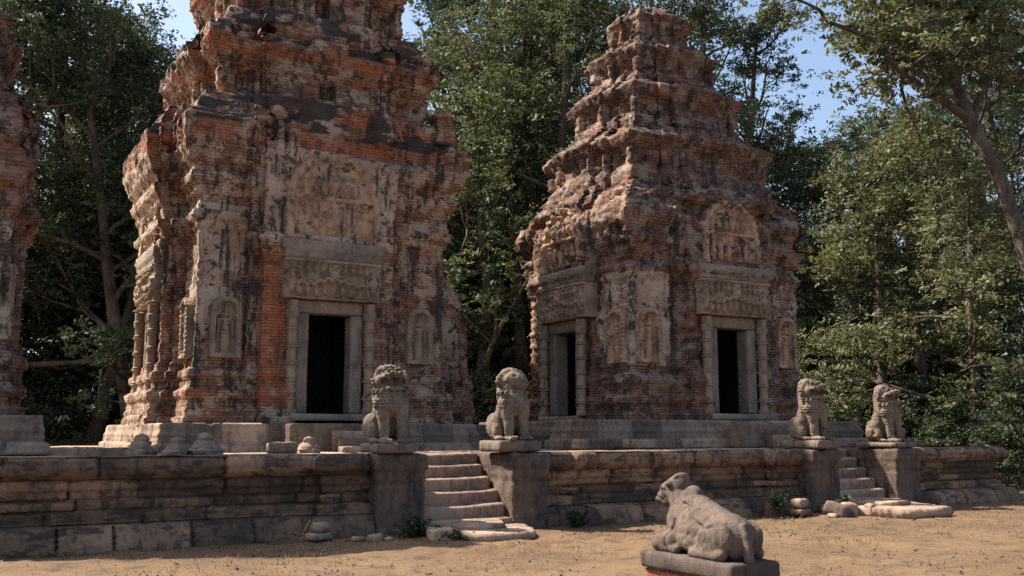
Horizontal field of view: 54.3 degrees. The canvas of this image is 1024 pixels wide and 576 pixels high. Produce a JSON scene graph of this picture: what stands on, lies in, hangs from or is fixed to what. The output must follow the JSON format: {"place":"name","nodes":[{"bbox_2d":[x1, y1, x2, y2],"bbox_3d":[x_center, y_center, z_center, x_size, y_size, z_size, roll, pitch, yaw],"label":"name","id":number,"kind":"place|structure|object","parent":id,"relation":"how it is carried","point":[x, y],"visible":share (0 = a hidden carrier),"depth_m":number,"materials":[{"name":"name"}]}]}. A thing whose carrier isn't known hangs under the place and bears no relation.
{"place":"outdoors","nodes":[
{"label":"outdoors","id":0,"kind":"place"},
{"bbox_2d":[98,0,494,452],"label":"brick tower","id":1,"kind":"structure","parent":0,"point":[296,173],"depth_m":23.30,"materials":[{"name":"red brick"}]},
{"bbox_2d":[0,483,1023,575],"bbox_3d":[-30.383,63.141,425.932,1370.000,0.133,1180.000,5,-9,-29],"label":"ground","id":2,"kind":"structure","parent":0,"point":[405,558],"depth_m":13.75,"materials":[{"name":"beige sand"}]},
{"bbox_2d":[18,223,104,412],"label":"forest tree","id":3,"kind":"object","parent":2,"relation":"on","point":[26,341],"visible":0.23,"depth_m":43.65,"materials":[{"name":"green plant"}]},
{"bbox_2d":[0,0,124,339],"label":"forest tree","id":4,"kind":"object","parent":2,"relation":"on","point":[63,173],"visible":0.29,"depth_m":41.57,"materials":[{"name":"green plant"}]},
{"bbox_2d":[20,342,107,442],"bbox_3d":[-20.101,5.485,42.404,6.354,6.243,5.463,0,-8,-2],"label":"shrub","id":5,"kind":"object","parent":2,"relation":"on","point":[49,386],"visible":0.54,"depth_m":41.97,"materials":[{"name":"green plant"}]},
{"bbox_2d":[1,0,142,393],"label":"forest tree","id":6,"kind":"object","parent":2,"relation":"on","point":[83,10],"visible":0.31,"depth_m":41.54,"materials":[{"name":"green plant"}]},
{"bbox_2d":[25,6,123,244],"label":"forest tree","id":7,"kind":"object","parent":2,"relation":"on","point":[68,115],"visible":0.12,"depth_m":46.83,"materials":[{"name":"green plant"}]},
{"bbox_2d":[20,249,132,442],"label":"forest tree","id":8,"kind":"object","parent":2,"relation":"on","point":[92,309],"visible":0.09,"depth_m":44.42,"materials":[{"name":"green plant"}]},
{"bbox_2d":[14,0,144,358],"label":"forest tree","id":9,"kind":"object","parent":2,"relation":"on","point":[107,106],"visible":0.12,"depth_m":45.85,"materials":[{"name":"green plant"}]},
{"bbox_2d":[0,0,165,424],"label":"forest tree","id":10,"kind":"object","parent":2,"relation":"on","point":[114,319],"visible":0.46,"depth_m":40.83,"materials":[{"name":"green plant"}]},
{"bbox_2d":[36,239,132,441],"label":"forest tree","id":11,"kind":"object","parent":2,"relation":"on","point":[78,329],"visible":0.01,"depth_m":47.13,"materials":[{"name":"green plant"}]},
{"bbox_2d":[47,353,133,439],"bbox_3d":[-18.144,5.819,45.391,5.604,6.128,5.918,2,-8,-12],"label":"shrub","id":12,"kind":"object","parent":2,"relation":"on","point":[115,407],"visible":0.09,"depth_m":44.46,"materials":[{"name":"green plant"}]},
{"bbox_2d":[30,96,160,352],"bbox_3d":[-26.451,-1.808,59.178,14.942,23.985,15.164,-1,-8,10],"label":"forest tree","id":13,"kind":"object","parent":2,"relation":"on","point":[65,165],"depth_m":58.88,"materials":[{"name":"green plant"}]},
{"bbox_2d":[14,7,178,332],"bbox_3d":[-21.690,-2.987,56.952,16.009,25.698,16.247,-3,-9,21],"label":"forest tree","id":14,"kind":"object","parent":2,"relation":"on","point":[172,47],"visible":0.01,"depth_m":55.90,"materials":[{"name":"green plant"}]},
{"bbox_2d":[53,117,141,154],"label":"forest tree","id":15,"kind":"object","parent":2,"relation":"on","point":[128,128],"visible":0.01,"depth_m":61.81,"materials":[{"name":"green plant"}]},
{"bbox_2d":[23,25,185,442],"bbox_3d":[-16.799,-2.442,45.864,13.341,21.415,13.539,-7,-11,39],"label":"forest tree","id":16,"kind":"object","parent":2,"relation":"on","point":[96,428],"visible":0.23,"depth_m":43.17,"materials":[{"name":"green plant"}]},
{"bbox_2d":[33,0,180,423],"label":"forest tree","id":17,"kind":"object","parent":2,"relation":"on","point":[148,30],"visible":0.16,"depth_m":47.47,"materials":[{"name":"green plant"}]},
{"bbox_2d":[36,0,178,238],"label":"forest tree","id":18,"kind":"object","parent":2,"relation":"on","point":[166,15],"visible":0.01,"depth_m":55.27,"materials":[{"name":"green plant"}]},
{"bbox_2d":[81,237,138,406],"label":"forest tree","id":19,"kind":"object","parent":2,"relation":"on","point":[123,306],"visible":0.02,"depth_m":47.29,"materials":[{"name":"green plant"}]},
{"bbox_2d":[35,28,196,442],"bbox_3d":[-20.605,-2.807,52.253,14.942,23.985,15.164,-6,-10,35],"label":"forest tree","id":20,"kind":"object","parent":2,"relation":"on","point":[146,124],"visible":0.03,"depth_m":52.13,"materials":[{"name":"green plant"}]},
{"bbox_2d":[305,532,332,540],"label":"fallen stone","id":21,"kind":"object","parent":2,"relation":"on","point":[312,536],"visible":0.94,"depth_m":15.29,"materials":[{"name":"grey stone"}]},
{"bbox_2d":[310,521,329,532],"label":"fallen stone","id":22,"kind":"object","parent":21,"relation":"on","point":[320,527],"visible":1,"depth_m":15.33,"materials":[{"name":"grey stone"}]},
{"bbox_2d":[351,536,365,541],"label":"fallen stone","id":23,"kind":"object","parent":2,"relation":"on","point":[358,538],"visible":1,"depth_m":15.16,"materials":[{"name":"grey stone"}]},
{"bbox_2d":[367,533,383,542],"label":"fallen stone","id":24,"kind":"object","parent":2,"relation":"on","point":[375,537],"visible":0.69,"depth_m":15.08,"materials":[{"name":"grey stone"}]},
{"bbox_2d":[388,513,439,538],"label":"weed plant","id":25,"kind":"object","parent":2,"relation":"on","point":[413,527],"visible":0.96,"depth_m":15.67,"materials":[{"name":"green plant"}]},
{"bbox_2d":[426,527,457,540],"bbox_3d":[-1.075,3.792,15.318,0.434,0.232,0.362,3,-9,-21],"label":"fallen stone","id":26,"kind":"object","parent":2,"relation":"on","point":[434,533],"visible":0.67,"depth_m":15.18,"materials":[{"name":"grey stone"}]},
{"bbox_2d":[351,451,550,533],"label":"stone staircase","id":27,"kind":"structure","parent":2,"relation":"on","point":[509,487],"depth_m":17.26,"materials":[{"name":"grey stone"}]},
{"bbox_2d":[360,364,415,453],"bbox_3d":[-2.078,2.019,16.757,0.766,1.492,0.990,4,-9,-26],"label":"stone lion","id":28,"kind":"object","parent":27,"relation":"on","point":[385,422],"visible":0.99,"depth_m":16.51},
{"bbox_2d":[479,368,541,451],"bbox_3d":[-0.018,2.177,17.909,0.849,1.503,0.905,4,-9,-27],"label":"stone lion","id":29,"kind":"object","parent":27,"relation":"on","point":[507,420],"visible":1,"depth_m":17.68},
{"bbox_2d":[442,525,475,539],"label":"weed plant","id":30,"kind":"object","parent":2,"relation":"on","point":[458,536],"visible":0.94,"depth_m":15.19,"materials":[{"name":"green plant"}]},
{"bbox_2d":[402,0,529,349],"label":"forest tree","id":31,"kind":"object","parent":2,"relation":"on","point":[423,48],"visible":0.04,"depth_m":61.56,"materials":[{"name":"green plant"}]},
{"bbox_2d":[443,223,511,356],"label":"forest tree","id":32,"kind":"object","parent":2,"relation":"on","point":[457,233],"visible":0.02,"depth_m":46.30,"materials":[{"name":"green plant"}]},
{"bbox_2d":[424,110,530,377],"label":"forest tree","id":33,"kind":"object","parent":2,"relation":"on","point":[453,215],"depth_m":45.80,"materials":[{"name":"green plant"}]},
{"bbox_2d":[422,518,535,541],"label":"threshold slab","id":34,"kind":"structure","parent":2,"relation":"on","point":[492,529],"depth_m":15.86,"materials":[{"name":"brown stone"}]},
{"bbox_2d":[468,368,496,424],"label":"shrub","id":35,"kind":"object","parent":2,"relation":"on","point":[486,395],"visible":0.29,"depth_m":41.32,"materials":[{"name":"green plant"}]},
{"bbox_2d":[444,250,531,412],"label":"forest tree","id":36,"kind":"object","parent":2,"relation":"on","point":[475,340],"visible":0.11,"depth_m":43.68,"materials":[{"name":"green plant"}]},
{"bbox_2d":[450,220,531,378],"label":"forest tree","id":37,"kind":"object","parent":2,"relation":"on","point":[505,284],"visible":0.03,"depth_m":46.76,"materials":[{"name":"green plant"}]},
{"bbox_2d":[422,64,569,418],"bbox_3d":[-1.757,-1.737,44.544,12.602,19.618,11.106,-7,-11,40],"label":"forest tree","id":38,"kind":"object","parent":2,"relation":"on","point":[487,270],"visible":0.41,"depth_m":42.13,"materials":[{"name":"green plant"}]},
{"bbox_2d":[447,141,548,365],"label":"forest tree","id":39,"kind":"object","parent":2,"relation":"on","point":[450,228],"visible":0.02,"depth_m":51.03,"materials":[{"name":"green plant"}]},
{"bbox_2d":[413,0,584,239],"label":"forest tree","id":40,"kind":"object","parent":2,"relation":"on","point":[432,16],"visible":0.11,"depth_m":54.79,"materials":[{"name":"green plant"}]},
{"bbox_2d":[429,41,570,235],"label":"forest tree","id":41,"kind":"object","parent":2,"relation":"on","point":[497,69],"visible":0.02,"depth_m":60.80,"materials":[{"name":"green plant"}]},
{"bbox_2d":[484,354,529,421],"bbox_3d":[-0.343,5.859,43.765,5.865,5.763,5.043,0,-8,-3],"label":"shrub","id":42,"kind":"object","parent":2,"relation":"on","point":[496,367],"visible":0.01,"depth_m":43.54,"materials":[{"name":"green plant"}]},
{"bbox_2d":[408,0,608,207],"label":"forest tree","id":43,"kind":"object","parent":2,"relation":"on","point":[434,6],"visible":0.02,"depth_m":60.64,"materials":[{"name":"green plant"}]},
{"bbox_2d":[431,0,587,355],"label":"forest tree","id":44,"kind":"object","parent":2,"relation":"on","point":[517,58],"visible":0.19,"depth_m":49.88,"materials":[{"name":"green plant"}]},
{"bbox_2d":[0,443,1021,558],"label":"stone terrace","id":45,"kind":"structure","parent":2,"relation":"on","point":[94,504],"depth_m":15.72,"materials":[{"name":"stone"}]},
{"bbox_2d":[0,9,50,454],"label":"brick tower","id":46,"kind":"structure","parent":45,"relation":"on","point":[21,132],"depth_m":18.05,"materials":[{"name":"red brick"}]},
{"bbox_2d":[18,447,128,455],"bbox_3d":[-7.586,2.863,17.297,1.722,0.223,0.545,5,-10,-30],"label":"fallen stone","id":47,"kind":"object","parent":45,"relation":"on","point":[82,451],"visible":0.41,"depth_m":17.15,"materials":[{"name":"stone"}]},
{"bbox_2d":[123,433,156,455],"bbox_3d":[-6.432,2.714,17.300,0.584,0.390,0.625,5,-9,-29],"label":"carved stone","id":48,"kind":"object","parent":45,"relation":"on","point":[141,444],"visible":0.98,"depth_m":17.13,"materials":[{"name":"grey stone"}]},
{"bbox_2d":[161,437,187,454],"bbox_3d":[-5.867,2.758,17.388,0.424,0.328,0.479,0,-8,2],"label":"carved stone","id":49,"kind":"object","parent":45,"relation":"on","point":[176,446],"visible":0.98,"depth_m":17.28,"materials":[{"name":"grey stone"}]},
{"bbox_2d":[187,432,224,454],"bbox_3d":[-5.455,2.770,17.746,0.681,0.406,0.782,5,-9,-29],"label":"carved stone","id":50,"kind":"object","parent":45,"relation":"on","point":[204,443],"visible":0.95,"depth_m":17.55,"materials":[{"name":"grey stone"}]},
{"bbox_2d":[266,441,297,453],"bbox_3d":[-4.405,3.060,19.085,0.556,0.246,0.369,5,-9,-29],"label":"fallen stone","id":51,"kind":"object","parent":45,"relation":"on","point":[288,447],"visible":0.96,"depth_m":18.93,"materials":[{"name":"grey stone"}]},
{"bbox_2d":[297,436,320,452],"bbox_3d":[-3.981,3.072,19.566,0.486,0.328,0.515,5,-9,-29],"label":"carved stone","id":52,"kind":"object","parent":45,"relation":"on","point":[308,444],"visible":0.96,"depth_m":19.42,"materials":[{"name":"grey stone"}]},
{"bbox_2d":[442,90,579,240],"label":"forest tree","id":53,"kind":"object","parent":2,"relation":"on","point":[457,122],"visible":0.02,"depth_m":57.72,"materials":[{"name":"green plant"}]},
{"bbox_2d":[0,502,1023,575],"bbox_3d":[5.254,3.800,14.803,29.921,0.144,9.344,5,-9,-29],"label":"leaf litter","id":54,"kind":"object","parent":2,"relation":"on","point":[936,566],"visible":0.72,"depth_m":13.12,"materials":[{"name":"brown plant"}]},
{"bbox_2d":[420,0,604,375],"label":"forest tree","id":55,"kind":"object","parent":2,"relation":"on","point":[520,343],"visible":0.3,"depth_m":46.93,"materials":[{"name":"green plant"}]},
{"bbox_2d":[495,270,531,362],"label":"forest tree","id":56,"kind":"object","parent":2,"relation":"on","point":[507,346],"depth_m":47.59,"materials":[{"name":"green plant"}]},
{"bbox_2d":[455,39,605,227],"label":"forest tree","id":57,"kind":"object","parent":2,"relation":"on","point":[562,69],"visible":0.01,"depth_m":66.21,"materials":[{"name":"green plant"}]},
{"bbox_2d":[447,0,621,236],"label":"forest tree","id":58,"kind":"object","parent":2,"relation":"on","point":[457,216],"visible":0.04,"depth_m":55.01,"materials":[{"name":"green plant"}]},
{"bbox_2d":[426,0,667,235],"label":"forest tree","id":59,"kind":"object","parent":2,"relation":"on","point":[566,44],"visible":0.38,"depth_m":44.78,"materials":[{"name":"green plant"}]},
{"bbox_2d":[564,504,593,527],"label":"weed plant","id":60,"kind":"object","parent":2,"relation":"on","point":[576,520],"visible":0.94,"depth_m":17.42,"materials":[{"name":"green plant"}]},
{"bbox_2d":[489,0,729,227],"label":"forest tree","id":61,"kind":"object","parent":2,"relation":"on","point":[603,48],"visible":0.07,"depth_m":52.64,"materials":[{"name":"green plant"}]},
{"bbox_2d":[508,0,777,202],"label":"forest tree","id":62,"kind":"object","parent":2,"relation":"on","point":[694,15],"visible":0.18,"depth_m":47.02,"materials":[{"name":"green plant"}]},
{"bbox_2d":[581,0,825,284],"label":"forest tree","id":63,"kind":"object","parent":2,"relation":"on","point":[722,55],"visible":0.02,"depth_m":55.38,"materials":[{"name":"green plant"}]},
{"bbox_2d":[640,472,779,575],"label":"bull statue","id":64,"kind":"object","parent":2,"relation":"on","point":[702,535],"visible":1,"depth_m":9.32,"materials":[{"name":"grey stone"}]},
{"bbox_2d":[764,489,787,515],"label":"weed plant","id":65,"kind":"object","parent":2,"relation":"on","point":[778,502],"visible":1,"depth_m":19.77,"materials":[{"name":"green plant"}]},
{"bbox_2d":[694,0,898,298],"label":"forest tree","id":66,"kind":"object","parent":2,"relation":"on","point":[752,106],"visible":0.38,"depth_m":45.49,"materials":[{"name":"green plant"}]},
{"bbox_2d":[789,508,811,515],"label":"fallen stone","id":67,"kind":"object","parent":2,"relation":"on","point":[800,511],"visible":0.98,"depth_m":19.88,"materials":[{"name":"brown stone"}]},
{"bbox_2d":[790,498,808,507],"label":"fallen stone","id":68,"kind":"object","parent":67,"relation":"on","point":[799,502],"visible":1,"depth_m":19.91,"materials":[{"name":"brown stone"}]},
{"bbox_2d":[717,81,897,355],"bbox_3d":[14.073,-0.860,50.879,12.274,19.702,12.456,-7,-11,41],"label":"forest tree","id":69,"kind":"object","parent":2,"relation":"on","point":[798,113],"visible":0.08,"depth_m":50.17,"materials":[{"name":"green plant"}]},
{"bbox_2d":[754,132,895,361],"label":"forest tree","id":70,"kind":"object","parent":2,"relation":"on","point":[787,171],"visible":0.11,"depth_m":43.45,"materials":[{"name":"green plant"}]},
{"bbox_2d":[796,282,862,403],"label":"forest tree","id":71,"kind":"object","parent":2,"relation":"on","point":[809,324],"visible":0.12,"depth_m":40.42,"materials":[{"name":"green plant"}]},
{"bbox_2d":[823,500,853,517],"bbox_3d":[6.495,4.429,19.804,0.484,0.307,0.777,15,-10,36],"label":"fallen stone","id":72,"kind":"object","parent":2,"relation":"on","point":[841,510],"visible":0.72,"depth_m":19.51,"materials":[{"name":"brown stone"}]},
{"bbox_2d":[766,447,921,511],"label":"stone staircase","id":73,"kind":"structure","parent":2,"relation":"on","point":[824,476],"depth_m":21.93,"materials":[{"name":"grey stone"}]},
{"bbox_2d":[781,378,840,448],"bbox_3d":[6.388,2.697,21.495,0.758,1.508,1.106,5,-10,-32],"label":"stone lion","id":74,"kind":"object","parent":73,"relation":"on","point":[807,424],"visible":1,"depth_m":21.23},
{"bbox_2d":[856,384,915,447],"bbox_3d":[8.465,2.905,22.681,0.804,1.427,1.050,6,-10,-35],"label":"stone lion","id":75,"kind":"object","parent":73,"relation":"on","point":[884,425],"visible":1,"depth_m":22.45},
{"bbox_2d":[837,493,851,502],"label":"weed plant","id":76,"kind":"object","parent":2,"relation":"on","point":[844,498],"visible":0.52,"depth_m":20.25,"materials":[{"name":"green plant"}]},
{"bbox_2d":[824,395,871,441],"bbox_3d":[10.532,5.138,32.956,3.171,3.283,3.002,7,-11,-39],"label":"shrub","id":77,"kind":"object","parent":2,"relation":"on","point":[838,415],"visible":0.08,"depth_m":32.73,"materials":[{"name":"green plant"}]},
{"bbox_2d":[795,115,904,285],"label":"forest tree","id":78,"kind":"object","parent":2,"relation":"on","point":[859,127],"visible":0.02,"depth_m":59.00,"materials":[{"name":"green plant"}]},
{"bbox_2d":[841,502,858,515],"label":"fallen stone","id":79,"kind":"object","parent":2,"relation":"on","point":[853,506],"visible":0.52,"depth_m":19.86,"materials":[{"name":"brown stone"}]},
{"bbox_2d":[799,284,906,391],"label":"forest tree","id":80,"kind":"object","parent":2,"relation":"on","point":[850,358],"depth_m":42.53,"materials":[{"name":"green plant"}]},
{"bbox_2d":[821,356,910,436],"bbox_3d":[12.930,5.145,37.594,5.376,5.283,4.623,0,-8,0],"label":"shrub","id":81,"kind":"object","parent":2,"relation":"on","point":[847,392],"visible":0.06,"depth_m":37.38,"materials":[{"name":"green plant"}]},
{"bbox_2d":[807,122,925,295],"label":"forest tree","id":82,"kind":"object","parent":2,"relation":"on","point":[856,131],"visible":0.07,"depth_m":53.79,"materials":[{"name":"green plant"}]},
{"bbox_2d":[864,503,875,515],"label":"fallen stone","id":83,"kind":"object","parent":2,"relation":"on","point":[869,506],"visible":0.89,"depth_m":19.82,"materials":[{"name":"brown stone"}]},
{"bbox_2d":[780,145,963,364],"bbox_3d":[17.083,0.380,47.860,9.255,16.349,10.502,-4,-9,27],"label":"forest tree","id":84,"kind":"object","parent":2,"relation":"on","point":[820,208],"visible":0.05,"depth_m":47.44,"materials":[{"name":"green plant"}]},
{"bbox_2d":[737,0,1023,282],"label":"leaning tree","id":85,"kind":"object","parent":2,"relation":"on","point":[902,31],"visible":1,"depth_m":30.11,"materials":[{"name":"green plant"}]},
{"bbox_2d":[788,97,980,399],"bbox_3d":[13.853,0.089,39.614,9.207,14.562,9.072,-6,-10,34],"label":"forest tree","id":86,"kind":"object","parent":2,"relation":"on","point":[847,309],"visible":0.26,"depth_m":39.02,"materials":[{"name":"green plant"}]},
{"bbox_2d":[820,497,953,518],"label":"threshold slab","id":87,"kind":"structure","parent":2,"relation":"on","point":[896,508],"depth_m":19.85,"materials":[{"name":"brown stone"}]},
{"bbox_2d":[869,400,940,444],"bbox_3d":[13.076,5.283,33.363,2.802,3.064,2.959,1,-8,-10],"label":"shrub","id":88,"kind":"object","parent":2,"relation":"on","point":[910,423],"visible":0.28,"depth_m":33.05,"materials":[{"name":"green plant"}]},
{"bbox_2d":[794,100,1023,443],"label":"bushy tree","id":89,"kind":"object","parent":2,"relation":"on","point":[915,359],"visible":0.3,"depth_m":36.48,"materials":[{"name":"green plant"}]},
{"bbox_2d":[797,117,1023,439],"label":"bushy tree","id":90,"kind":"object","parent":2,"relation":"on","point":[838,270],"visible":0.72,"depth_m":34.98,"materials":[{"name":"green plant"}]},
{"bbox_2d":[799,120,1023,480],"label":"bushy tree","id":91,"kind":"object","parent":2,"relation":"on","point":[970,273],"visible":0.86,"depth_m":31.83,"materials":[{"name":"green plant"}]},
{"bbox_2d":[861,295,966,434],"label":"forest tree","id":92,"kind":"object","parent":2,"relation":"on","point":[912,370],"visible":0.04,"depth_m":39.98,"materials":[{"name":"green plant"}]},
{"bbox_2d":[819,99,1023,356],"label":"forest tree","id":93,"kind":"object","parent":2,"relation":"on","point":[844,134],"visible":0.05,"depth_m":66.92,"materials":[{"name":"green plant"}]},
{"bbox_2d":[888,367,963,441],"bbox_3d":[14.527,5.021,34.895,3.992,4.562,4.643,-5,-9,29],"label":"shrub","id":94,"kind":"object","parent":2,"relation":"on","point":[927,389],"visible":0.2,"depth_m":34.83,"materials":[{"name":"green plant"}]},
{"bbox_2d":[856,150,1023,371],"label":"forest tree","id":95,"kind":"object","parent":2,"relation":"on","point":[922,211],"visible":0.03,"depth_m":42.32,"materials":[{"name":"green plant"}]},
{"bbox_2d":[865,5,1023,270],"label":"forest tree","id":96,"kind":"object","parent":2,"relation":"on","point":[994,115],"visible":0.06,"depth_m":50.27,"materials":[{"name":"green plant"}]},
{"bbox_2d":[887,1,1023,339],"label":"forest tree","id":97,"kind":"object","parent":2,"relation":"on","point":[990,123],"visible":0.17,"depth_m":44.84,"materials":[{"name":"green plant"}]},
{"bbox_2d":[891,81,1023,369],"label":"forest tree","id":98,"kind":"object","parent":2,"relation":"on","point":[1016,138],"visible":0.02,"depth_m":56.30,"materials":[{"name":"green plant"}]},
{"bbox_2d":[892,4,1023,360],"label":"forest tree","id":99,"kind":"object","parent":2,"relation":"on","point":[983,106],"visible":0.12,"depth_m":43.27,"materials":[{"name":"green plant"}]},
{"bbox_2d":[894,251,1023,458],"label":"forest tree","id":100,"kind":"object","parent":2,"relation":"on","point":[951,366],"visible":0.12,"depth_m":38.01,"materials":[{"name":"green plant"}]},
{"bbox_2d":[909,391,1011,475],"bbox_3d":[13.550,4.880,30.848,3.421,3.362,2.942,0,-8,-1],"label":"shrub","id":101,"kind":"object","parent":2,"relation":"on","point":[949,431],"visible":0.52,"depth_m":30.70,"materials":[{"name":"green plant"}]},
{"bbox_2d":[926,356,1023,461],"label":"shrub","id":102,"kind":"object","parent":2,"relation":"on","point":[968,386],"visible":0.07,"depth_m":34.06,"materials":[{"name":"green plant"}]},
{"bbox_2d":[956,361,1023,491],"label":"shrub","id":103,"kind":"object","parent":2,"relation":"on","point":[1003,432],"visible":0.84,"depth_m":29.06,"materials":[{"name":"green plant"}]},
{"bbox_2d":[995,460,1022,483],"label":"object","id":104,"kind":"structure","parent":2,"relation":"on","point":[1007,481],"depth_m":32.65,"materials":[{"name":"plant"}]},
{"bbox_2d":[1,0,1023,411],"label":"sky","id":105,"kind":"structure","parent":0,"point":[817,60],"materials":[{"name":"blue"}]},
{"bbox_2d":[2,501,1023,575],"bbox_3d":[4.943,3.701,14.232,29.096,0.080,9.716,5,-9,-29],"label":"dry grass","id":106,"kind":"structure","parent":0,"point":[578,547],"depth_m":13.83,"materials":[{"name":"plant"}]},
{"bbox_2d":[479,6,869,448],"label":"brick tower","id":107,"kind":"structure","parent":0,"point":[659,239],"depth_m":26.00,"materials":[{"name":"red brick"}]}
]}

